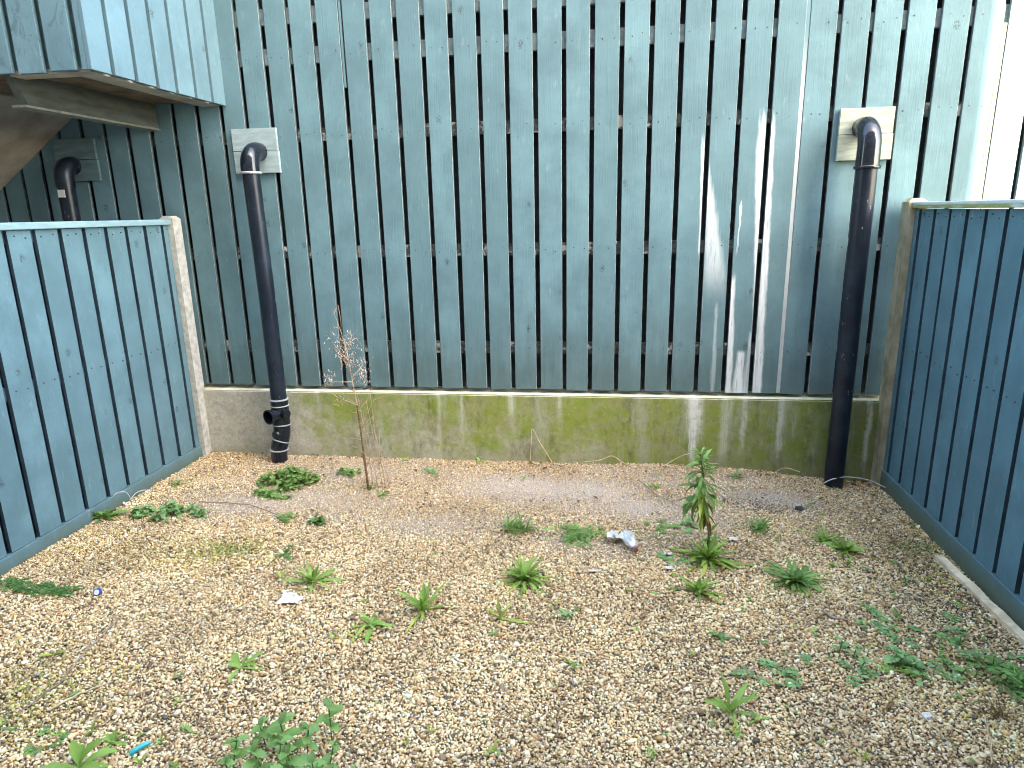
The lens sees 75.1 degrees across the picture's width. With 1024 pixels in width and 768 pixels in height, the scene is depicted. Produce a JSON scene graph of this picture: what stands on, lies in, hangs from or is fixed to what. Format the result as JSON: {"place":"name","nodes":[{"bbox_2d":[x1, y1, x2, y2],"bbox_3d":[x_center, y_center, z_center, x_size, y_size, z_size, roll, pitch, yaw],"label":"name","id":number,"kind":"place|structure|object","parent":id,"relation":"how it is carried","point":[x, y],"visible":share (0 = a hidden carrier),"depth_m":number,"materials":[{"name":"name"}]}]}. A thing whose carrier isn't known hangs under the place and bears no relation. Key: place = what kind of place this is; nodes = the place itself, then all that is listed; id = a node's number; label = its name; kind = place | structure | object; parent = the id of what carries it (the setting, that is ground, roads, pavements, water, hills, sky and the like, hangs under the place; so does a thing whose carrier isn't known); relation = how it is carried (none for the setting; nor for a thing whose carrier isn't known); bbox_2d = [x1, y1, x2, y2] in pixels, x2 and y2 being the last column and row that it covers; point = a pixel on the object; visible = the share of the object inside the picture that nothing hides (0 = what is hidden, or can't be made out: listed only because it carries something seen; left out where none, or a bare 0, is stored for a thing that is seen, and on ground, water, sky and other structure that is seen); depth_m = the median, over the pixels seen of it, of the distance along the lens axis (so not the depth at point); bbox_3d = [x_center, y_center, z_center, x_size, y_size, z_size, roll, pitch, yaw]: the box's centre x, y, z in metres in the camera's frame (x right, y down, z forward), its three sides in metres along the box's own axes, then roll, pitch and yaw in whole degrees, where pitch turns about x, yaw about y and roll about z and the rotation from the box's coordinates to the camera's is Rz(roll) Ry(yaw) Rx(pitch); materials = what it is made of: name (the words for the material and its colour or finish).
{"place":"outdoors","nodes":[
{"label":"outdoors","id":0,"kind":"place"},
{"bbox_2d":[0,453,1023,767],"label":"ground","id":1,"kind":"structure","parent":0,"point":[576,485],"depth_m":2.85,"materials":[{"name":"beige gravel"}]},
{"bbox_2d":[0,576,82,597],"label":"feathery weed","id":2,"kind":"object","parent":1,"relation":"on","point":[16,584],"visible":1,"depth_m":3.17,"materials":[{"name":"green plant"}]},
{"bbox_2d":[23,726,68,755],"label":"feathery weed","id":3,"kind":"object","parent":1,"relation":"on","point":[66,734],"visible":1,"depth_m":2.25,"materials":[{"name":"green plant"}]},
{"bbox_2d":[0,658,96,736],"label":"moss patch","id":4,"kind":"object","parent":1,"relation":"on","point":[34,704],"visible":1,"depth_m":2.46,"materials":[{"name":"green plant"}]},
{"bbox_2d":[38,650,63,656],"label":"rosette weed","id":5,"kind":"object","parent":1,"relation":"on","point":[48,654],"visible":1,"depth_m":2.67,"materials":[{"name":"green plant"}]},
{"bbox_2d":[40,738,116,767],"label":"rosette weed","id":6,"kind":"object","parent":1,"relation":"on","point":[78,753],"visible":1,"depth_m":2.14,"materials":[{"name":"green plant"}]},
{"bbox_2d":[0,216,211,576],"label":"timber fence","id":7,"kind":"object","parent":1,"relation":"on","point":[102,400],"visible":0.96,"depth_m":3.88,"materials":[{"name":"paint"}]},
{"bbox_2d":[92,508,128,522],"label":"rosette weed","id":8,"kind":"object","parent":1,"relation":"on","point":[105,513],"visible":0.97,"depth_m":3.94,"materials":[{"name":"green plant"}]},
{"bbox_2d":[103,728,127,747],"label":"rosette weed","id":9,"kind":"object","parent":1,"relation":"on","point":[110,739],"visible":0.94,"depth_m":2.25,"materials":[{"name":"green plant"}]},
{"bbox_2d":[129,499,185,523],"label":"clump weed","id":10,"kind":"object","parent":1,"relation":"on","point":[137,512],"visible":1,"depth_m":3.95,"materials":[{"name":"green plant"}]},
{"bbox_2d":[171,480,189,487],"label":"rosette weed","id":11,"kind":"object","parent":1,"relation":"on","point":[176,482],"visible":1,"depth_m":4.41,"materials":[{"name":"green plant"}]},
{"bbox_2d":[185,503,209,517],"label":"clump weed","id":12,"kind":"object","parent":1,"relation":"on","point":[199,512],"visible":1,"depth_m":3.96,"materials":[{"name":"green plant"}]},
{"bbox_2d":[183,538,277,559],"bbox_3d":[-1.508,0.872,3.521,0.565,0.025,0.231,1,15,8],"label":"moss patch","id":13,"kind":"object","parent":1,"relation":"on","point":[227,547],"visible":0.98,"depth_m":3.53,"materials":[{"name":"green plant"}]},
{"bbox_2d":[199,501,275,513],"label":"twig","id":14,"kind":"object","parent":1,"relation":"on","point":[235,503],"visible":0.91,"depth_m":4.09,"materials":[{"name":"brown wood"}]},
{"bbox_2d":[227,651,263,680],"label":"rosette weed","id":15,"kind":"object","parent":1,"relation":"on","point":[235,661],"visible":1,"depth_m":2.58,"materials":[{"name":"green plant"}]},
{"bbox_2d":[239,142,290,463],"bbox_3d":[-1.669,-0.471,4.573,0.188,2.265,0.261,1,15,8],"label":"vent pipe","id":16,"kind":"object","parent":1,"relation":"on","point":[278,413],"visible":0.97,"depth_m":4.50,"materials":[{"name":"black plastic"}]},
{"bbox_2d":[253,486,293,499],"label":"clump weed","id":17,"kind":"object","parent":1,"relation":"on","point":[269,494],"visible":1,"depth_m":4.19,"materials":[{"name":"green plant"}]},
{"bbox_2d":[217,698,343,767],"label":"broadleaf weed","id":18,"kind":"object","parent":1,"relation":"on","point":[277,726],"visible":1,"depth_m":2.10,"materials":[{"name":"green plant"}]},
{"bbox_2d":[275,569,289,578],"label":"rosette weed","id":19,"kind":"object","parent":1,"relation":"on","point":[279,573],"visible":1,"depth_m":3.24,"materials":[{"name":"green plant"}]},
{"bbox_2d":[274,543,293,560],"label":"feathery weed","id":20,"kind":"object","parent":1,"relation":"on","point":[285,554],"visible":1,"depth_m":3.45,"materials":[{"name":"green plant"}]},
{"bbox_2d":[276,511,296,523],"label":"feathery weed","id":21,"kind":"object","parent":1,"relation":"on","point":[282,516],"visible":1,"depth_m":3.87,"materials":[{"name":"green plant"}]},
{"bbox_2d":[256,465,320,491],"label":"clump weed","id":22,"kind":"object","parent":1,"relation":"on","point":[289,484],"visible":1,"depth_m":4.38,"materials":[{"name":"green plant"}]},
{"bbox_2d":[282,561,348,594],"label":"rosette weed","id":23,"kind":"object","parent":1,"relation":"on","point":[310,576],"visible":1,"depth_m":3.19,"materials":[{"name":"green plant"}]},
{"bbox_2d":[307,513,325,524],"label":"clump weed","id":24,"kind":"object","parent":1,"relation":"on","point":[319,520],"visible":1,"depth_m":3.80,"materials":[{"name":"green plant"}]},
{"bbox_2d":[329,631,343,640],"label":"rosette weed","id":25,"kind":"object","parent":1,"relation":"on","point":[330,633],"visible":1,"depth_m":2.77,"materials":[{"name":"green plant"}]},
{"bbox_2d":[337,467,361,476],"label":"clump weed","id":26,"kind":"object","parent":1,"relation":"on","point":[342,470],"visible":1,"depth_m":4.51,"materials":[{"name":"green plant"}]},
{"bbox_2d":[322,306,389,490],"bbox_3d":[-0.975,0.118,4.170,0.400,1.238,0.218,1,15,8],"label":"dead plant","id":27,"kind":"object","parent":1,"relation":"on","point":[357,412],"visible":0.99,"depth_m":4.15,"materials":[{"name":"brown plant"}]},
{"bbox_2d":[344,625,372,642],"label":"rosette weed","id":28,"kind":"object","parent":1,"relation":"on","point":[359,632],"visible":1,"depth_m":2.78,"materials":[{"name":"green plant"}]},
{"bbox_2d":[348,611,393,644],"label":"rosette weed","id":29,"kind":"object","parent":1,"relation":"on","point":[374,621],"visible":1,"depth_m":2.83,"materials":[{"name":"green plant"}]},
{"bbox_2d":[376,491,392,498],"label":"rosette weed","id":30,"kind":"object","parent":1,"relation":"on","point":[383,494],"visible":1,"depth_m":4.16,"materials":[{"name":"green plant"}]},
{"bbox_2d":[395,579,460,632],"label":"rosette weed","id":31,"kind":"object","parent":1,"relation":"on","point":[421,606],"visible":1,"depth_m":2.95,"materials":[{"name":"green plant"}]},
{"bbox_2d":[422,467,438,476],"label":"feathery weed","id":32,"kind":"object","parent":1,"relation":"on","point":[428,469],"visible":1,"depth_m":4.52,"materials":[{"name":"green plant"}]},
{"bbox_2d":[0,468,1014,767],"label":"seedlings","id":33,"kind":"object","parent":1,"relation":"on","point":[494,750],"visible":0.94,"depth_m":2.63,"materials":[{"name":"green plant"}]},
{"bbox_2d":[487,598,529,624],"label":"rosette weed","id":34,"kind":"object","parent":1,"relation":"on","point":[498,605],"visible":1,"depth_m":2.86,"materials":[{"name":"green plant"}]},
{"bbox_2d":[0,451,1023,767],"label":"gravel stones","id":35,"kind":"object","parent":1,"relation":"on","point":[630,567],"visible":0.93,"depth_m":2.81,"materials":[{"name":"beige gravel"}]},
{"bbox_2d":[18,620,117,712],"bbox_3d":[-1.721,1.100,2.638,0.047,0.017,0.547,0,14,4],"label":"twig","id":36,"kind":"object","parent":35,"relation":"on","point":[89,647],"visible":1,"depth_m":2.61,"materials":[{"name":"brown wood"}]},
{"bbox_2d":[49,681,112,710],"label":"twig","id":37,"kind":"object","parent":35,"relation":"on","point":[62,702],"visible":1,"depth_m":2.45,"materials":[{"name":"wood"}]},
{"bbox_2d":[93,588,101,595],"bbox_3d":[-1.941,0.974,3.119,0.034,0.037,0.026,-2,14,-4],"label":"bottle cap","id":38,"kind":"object","parent":35,"relation":"on","point":[97,591],"visible":1,"depth_m":3.11,"materials":[{"name":"blue plastic"}]},
{"bbox_2d":[129,740,150,755],"bbox_3d":[-1.228,1.198,2.197,0.063,0.023,0.018,-14,19,-40],"label":"plastic piece","id":39,"kind":"object","parent":35,"relation":"on","point":[139,747],"visible":1,"depth_m":2.19,"materials":[{"name":"blue plastic"}]},
{"bbox_2d":[275,591,303,603],"bbox_3d":[-1.011,0.976,3.040,0.113,0.021,0.082,1,15,8],"label":"paper scrap","id":40,"kind":"object","parent":35,"relation":"on","point":[289,597],"visible":1,"depth_m":3.04,"materials":[{"name":"white paper"}]},
{"bbox_2d":[498,500,505,558],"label":"stalk","id":41,"kind":"object","parent":35,"relation":"on","point":[502,526],"visible":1,"depth_m":3.72,"materials":[{"name":"plant"}]},
{"bbox_2d":[587,568,600,571],"bbox_3d":[0.396,0.898,3.216,0.070,0.011,0.024,1,15,8],"label":"paper shred","id":42,"kind":"object","parent":35,"relation":"on","point":[595,569],"visible":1,"depth_m":3.21,"materials":[{"name":"white paper"}]},
{"bbox_2d":[607,530,637,551],"bbox_3d":[0.577,0.815,3.476,0.161,0.055,0.192,1,15,8],"label":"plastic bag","id":43,"kind":"object","parent":35,"relation":"on","point":[627,537],"visible":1,"depth_m":3.48,"materials":[{"name":"white plastic"}]},
{"bbox_2d":[920,712,933,719],"bbox_3d":[1.435,1.147,2.301,0.048,0.025,0.030,1,15,8],"label":"white chip","id":44,"kind":"object","parent":35,"relation":"on","point":[928,715],"visible":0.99,"depth_m":2.29,"materials":[{"name":"stone"}]},
{"bbox_2d":[905,697,956,749],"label":"stalk","id":45,"kind":"object","parent":35,"relation":"on","point":[927,720],"visible":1,"depth_m":2.28,"materials":[{"name":"plant"}]},
{"bbox_2d":[984,715,992,764],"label":"stalk","id":46,"kind":"object","parent":35,"relation":"on","point":[987,725],"visible":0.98,"depth_m":2.21,"materials":[{"name":"plant"}]},
{"bbox_2d":[961,693,1023,728],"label":"dead weed","id":47,"kind":"object","parent":35,"relation":"on","point":[999,712],"visible":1,"depth_m":2.34,"materials":[{"name":"brown plant"}]},
{"bbox_2d":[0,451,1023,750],"bbox_3d":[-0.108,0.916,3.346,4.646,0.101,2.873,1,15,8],"label":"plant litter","id":48,"kind":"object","parent":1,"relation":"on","point":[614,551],"visible":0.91,"depth_m":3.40,"materials":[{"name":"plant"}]},
{"bbox_2d":[492,508,544,538],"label":"grass tuft","id":49,"kind":"object","parent":1,"relation":"on","point":[510,524],"visible":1,"depth_m":3.67,"materials":[{"name":"green plant"}]},
{"bbox_2d":[494,554,560,601],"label":"rosette weed","id":50,"kind":"object","parent":1,"relation":"on","point":[522,574],"visible":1,"depth_m":3.15,"materials":[{"name":"green plant"}]},
{"bbox_2d":[530,429,551,461],"bbox_3d":[0.201,0.425,4.609,0.159,0.231,0.036,1,15,8],"label":"bent straw","id":51,"kind":"object","parent":1,"relation":"on","point":[539,442],"visible":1,"depth_m":4.61,"materials":[{"name":"beige plant"}]},
{"bbox_2d":[203,383,879,481],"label":"concrete plinth","id":52,"kind":"structure","parent":1,"relation":"on","point":[771,432],"depth_m":4.60,"materials":[{"name":"grey concrete"}]},
{"bbox_2d":[0,0,1023,394],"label":"slatted wall","id":53,"kind":"structure","parent":52,"relation":"on","point":[590,194],"depth_m":4.26,"materials":[{"name":"paint"}]},
{"bbox_2d":[53,156,81,228],"bbox_3d":[-3.041,-0.472,4.825,0.120,2.240,0.164,1,15,8],"label":"vent pipe","id":54,"kind":"object","parent":53,"relation":"attached to","point":[67,169],"visible":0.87,"depth_m":4.55,"materials":[{"name":"black plastic"}]},
{"bbox_2d":[52,138,101,181],"bbox_3d":[-3.027,-1.558,4.639,0.318,0.281,0.023,1,15,8],"label":"mounting board","id":55,"kind":"object","parent":53,"relation":"attached to","point":[83,151],"visible":0.82,"depth_m":4.62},
{"bbox_2d":[0,0,225,189],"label":"stair landing","id":56,"kind":"object","parent":53,"relation":"attached to","point":[125,63],"visible":1,"depth_m":3.70,"materials":[{"name":"paint"}]},
{"bbox_2d":[231,128,281,173],"bbox_3d":[-1.706,-1.554,4.446,0.318,0.282,0.023,1,15,8],"label":"mounting board","id":57,"kind":"object","parent":53,"relation":"attached to","point":[267,138],"visible":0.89,"depth_m":4.42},
{"bbox_2d":[835,106,895,160],"bbox_3d":[2.075,-1.467,3.914,0.302,0.290,0.023,1,15,8],"label":"mounting board","id":58,"kind":"object","parent":53,"relation":"attached to","point":[846,148],"visible":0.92,"depth_m":3.90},
{"bbox_2d":[554,608,576,619],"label":"rosette weed","id":59,"kind":"object","parent":1,"relation":"on","point":[564,613],"visible":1,"depth_m":2.87,"materials":[{"name":"green plant"}]},
{"bbox_2d":[543,522,606,549],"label":"feathery weed","id":60,"kind":"object","parent":1,"relation":"on","point":[572,536],"visible":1,"depth_m":3.59,"materials":[{"name":"green plant"}]},
{"bbox_2d":[567,659,583,666],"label":"rosette weed","id":61,"kind":"object","parent":1,"relation":"on","point":[573,663],"visible":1,"depth_m":2.57,"materials":[{"name":"green plant"}]},
{"bbox_2d":[540,508,621,564],"bbox_3d":[0.396,0.811,3.584,0.023,0.014,0.782,11,19,39],"label":"stalk","id":62,"kind":"object","parent":1,"relation":"on","point":[576,542],"visible":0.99,"depth_m":3.48,"materials":[{"name":"plant"}]},
{"bbox_2d":[585,456,631,467],"bbox_3d":[0.653,0.527,4.533,0.325,0.072,0.046,1,15,8],"label":"bent straw","id":63,"kind":"object","parent":1,"relation":"on","point":[606,457],"visible":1,"depth_m":4.54,"materials":[{"name":"beige plant"}]},
{"bbox_2d":[642,744,656,758],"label":"grass tuft","id":64,"kind":"object","parent":1,"relation":"on","point":[652,755],"visible":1,"depth_m":2.14,"materials":[{"name":"green plant"}]},
{"bbox_2d":[643,518,681,532],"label":"feathery weed","id":65,"kind":"object","parent":1,"relation":"on","point":[659,527],"visible":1,"depth_m":3.65,"materials":[{"name":"green plant"}]},
{"bbox_2d":[639,480,689,510],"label":"twig","id":66,"kind":"object","parent":1,"relation":"on","point":[658,495],"visible":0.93,"depth_m":4.07,"materials":[{"name":"brown wood"}]},
{"bbox_2d":[656,551,690,565],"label":"feathery weed","id":67,"kind":"object","parent":1,"relation":"on","point":[669,558],"visible":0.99,"depth_m":3.34,"materials":[{"name":"green plant"}]},
{"bbox_2d":[664,453,694,465],"bbox_3d":[1.115,0.498,4.432,0.240,0.070,0.029,-5,15,-13],"label":"bent straw","id":68,"kind":"object","parent":1,"relation":"on","point":[678,457],"visible":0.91,"depth_m":4.44,"materials":[{"name":"beige plant"}]},
{"bbox_2d":[681,515,699,532],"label":"feathery weed","id":69,"kind":"object","parent":1,"relation":"on","point":[685,521],"visible":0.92,"depth_m":3.65,"materials":[{"name":"green plant"}]},
{"bbox_2d":[673,573,725,604],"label":"rosette weed","id":70,"kind":"object","parent":1,"relation":"on","point":[699,586],"visible":1,"depth_m":3.04,"materials":[{"name":"green plant"}]},
{"bbox_2d":[676,447,727,549],"bbox_3d":[0.949,0.595,3.332,0.254,0.604,0.251,1,15,8],"label":"tall weed","id":71,"kind":"object","parent":1,"relation":"on","point":[700,504],"visible":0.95,"depth_m":3.30,"materials":[{"name":"green plant"}]},
{"bbox_2d":[668,532,753,577],"bbox_3d":[1.003,0.814,3.306,0.370,0.131,0.345,-3,14,-5],"label":"rosette weed","id":72,"kind":"object","parent":1,"relation":"on","point":[708,553],"visible":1,"depth_m":3.28,"materials":[{"name":"green plant"}]},
{"bbox_2d":[709,631,734,641],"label":"rosette weed","id":73,"kind":"object","parent":1,"relation":"on","point":[721,635],"visible":1,"depth_m":2.71,"materials":[{"name":"green plant"}]},
{"bbox_2d":[728,537,737,540],"bbox_3d":[1.160,0.811,3.497,0.050,0.008,0.036,1,15,8],"label":"paper ball","id":74,"kind":"object","parent":1,"relation":"on","point":[734,538],"visible":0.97,"depth_m":3.50,"materials":[{"name":"white paper"}]},
{"bbox_2d":[727,470,742,478],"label":"rosette weed","id":75,"kind":"object","parent":1,"relation":"on","point":[735,474],"visible":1,"depth_m":4.32,"materials":[{"name":"green plant"}]},
{"bbox_2d":[704,672,769,728],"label":"rosette weed","id":76,"kind":"object","parent":1,"relation":"on","point":[727,705],"visible":1,"depth_m":2.31,"materials":[{"name":"green plant"}]},
{"bbox_2d":[731,515,780,536],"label":"grass tuft","id":77,"kind":"object","parent":1,"relation":"on","point":[760,525],"visible":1,"depth_m":3.62,"materials":[{"name":"green plant"}]},
{"bbox_2d":[756,558,830,602],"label":"rosette weed","id":78,"kind":"object","parent":1,"relation":"on","point":[803,575],"visible":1,"depth_m":3.10,"materials":[{"name":"green plant"}]},
{"bbox_2d":[795,506,803,510],"bbox_3d":[1.684,0.729,3.905,0.052,0.028,0.039,1,15,8],"label":"slate lump","id":79,"kind":"object","parent":1,"relation":"on","point":[799,508],"visible":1,"depth_m":3.89,"materials":[{"name":"grey stone"}]},
{"bbox_2d":[730,653,879,687],"bbox_3d":[1.102,1.077,2.508,0.569,0.037,0.188,-1,14,-1],"label":"feathery weed","id":80,"kind":"object","parent":1,"relation":"on","point":[788,670],"visible":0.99,"depth_m":2.50,"materials":[{"name":"green plant"}]},
{"bbox_2d":[810,523,849,548],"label":"grass tuft","id":81,"kind":"object","parent":1,"relation":"on","point":[825,537],"visible":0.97,"depth_m":3.54,"materials":[{"name":"green plant"}]},
{"bbox_2d":[821,609,847,620],"bbox_3d":[1.369,0.989,2.834,0.106,0.017,0.035,11,19,38],"label":"stick","id":82,"kind":"object","parent":1,"relation":"on","point":[831,616],"visible":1,"depth_m":2.82,"materials":[{"name":"wood"}]},
{"bbox_2d":[821,537,868,560],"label":"rosette weed","id":83,"kind":"object","parent":1,"relation":"on","point":[844,546],"visible":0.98,"depth_m":3.44,"materials":[{"name":"green plant"}]},
{"bbox_2d":[824,116,881,489],"bbox_3d":[2.056,-0.388,4.070,0.144,2.352,0.218,1,15,8],"label":"vent pipe","id":84,"kind":"object","parent":1,"relation":"on","point":[866,131],"visible":0.98,"depth_m":3.95,"materials":[{"name":"black plastic"}]},
{"bbox_2d":[824,476,885,487],"bbox_3d":[2.270,0.668,4.095,0.289,0.098,0.585,-10,17,-31],"label":"wire","id":85,"kind":"object","parent":1,"relation":"on","point":[855,477],"visible":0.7,"depth_m":4.23,"materials":[{"name":"grey metal"}]},
{"bbox_2d":[851,748,873,761],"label":"rosette weed","id":86,"kind":"object","parent":1,"relation":"on","point":[865,756],"visible":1,"depth_m":2.10,"materials":[{"name":"green plant"}]},
{"bbox_2d":[832,636,933,686],"bbox_3d":[1.408,1.064,2.542,0.340,0.104,0.165,2,15,14],"label":"broadleaf weed","id":87,"kind":"object","parent":1,"relation":"on","point":[900,654],"visible":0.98,"depth_m":2.55,"materials":[{"name":"green plant"}]},
{"bbox_2d":[874,662,914,678],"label":"feathery weed","id":88,"kind":"object","parent":1,"relation":"on","point":[906,670],"visible":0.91,"depth_m":2.54,"materials":[{"name":"green plant"}]},
{"bbox_2d":[878,539,941,554],"bbox_3d":[2.191,0.853,3.514,0.559,0.023,0.250,1,15,8],"label":"moss patch","id":89,"kind":"object","parent":1,"relation":"on","point":[918,546],"visible":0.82,"depth_m":3.51,"materials":[{"name":"green plant"}]},
{"bbox_2d":[856,604,1023,694],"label":"feathery weed","id":90,"kind":"object","parent":1,"relation":"on","point":[891,633],"visible":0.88,"depth_m":2.72,"materials":[{"name":"green plant"}]},
{"bbox_2d":[870,198,1023,630],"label":"timber fence","id":91,"kind":"object","parent":1,"relation":"on","point":[947,471],"visible":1,"depth_m":3.34,"materials":[{"name":"blue paint"},{"name":"wood"}]},
{"bbox_2d":[916,634,1002,677],"bbox_3d":[1.698,1.081,2.595,0.359,0.085,0.211,-6,15,-19],"label":"broadleaf weed","id":92,"kind":"object","parent":1,"relation":"on","point":[969,663],"visible":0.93,"depth_m":2.57,"materials":[{"name":"green plant"}]},
{"bbox_2d":[934,555,1023,645],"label":"wood strip","id":93,"kind":"object","parent":1,"relation":"on","point":[1006,622],"visible":0.99,"depth_m":3.01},
{"bbox_2d":[964,654,1023,700],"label":"feathery weed","id":94,"kind":"object","parent":1,"relation":"on","point":[1014,677],"visible":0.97,"depth_m":2.51,"materials":[{"name":"green plant"}]}
]}

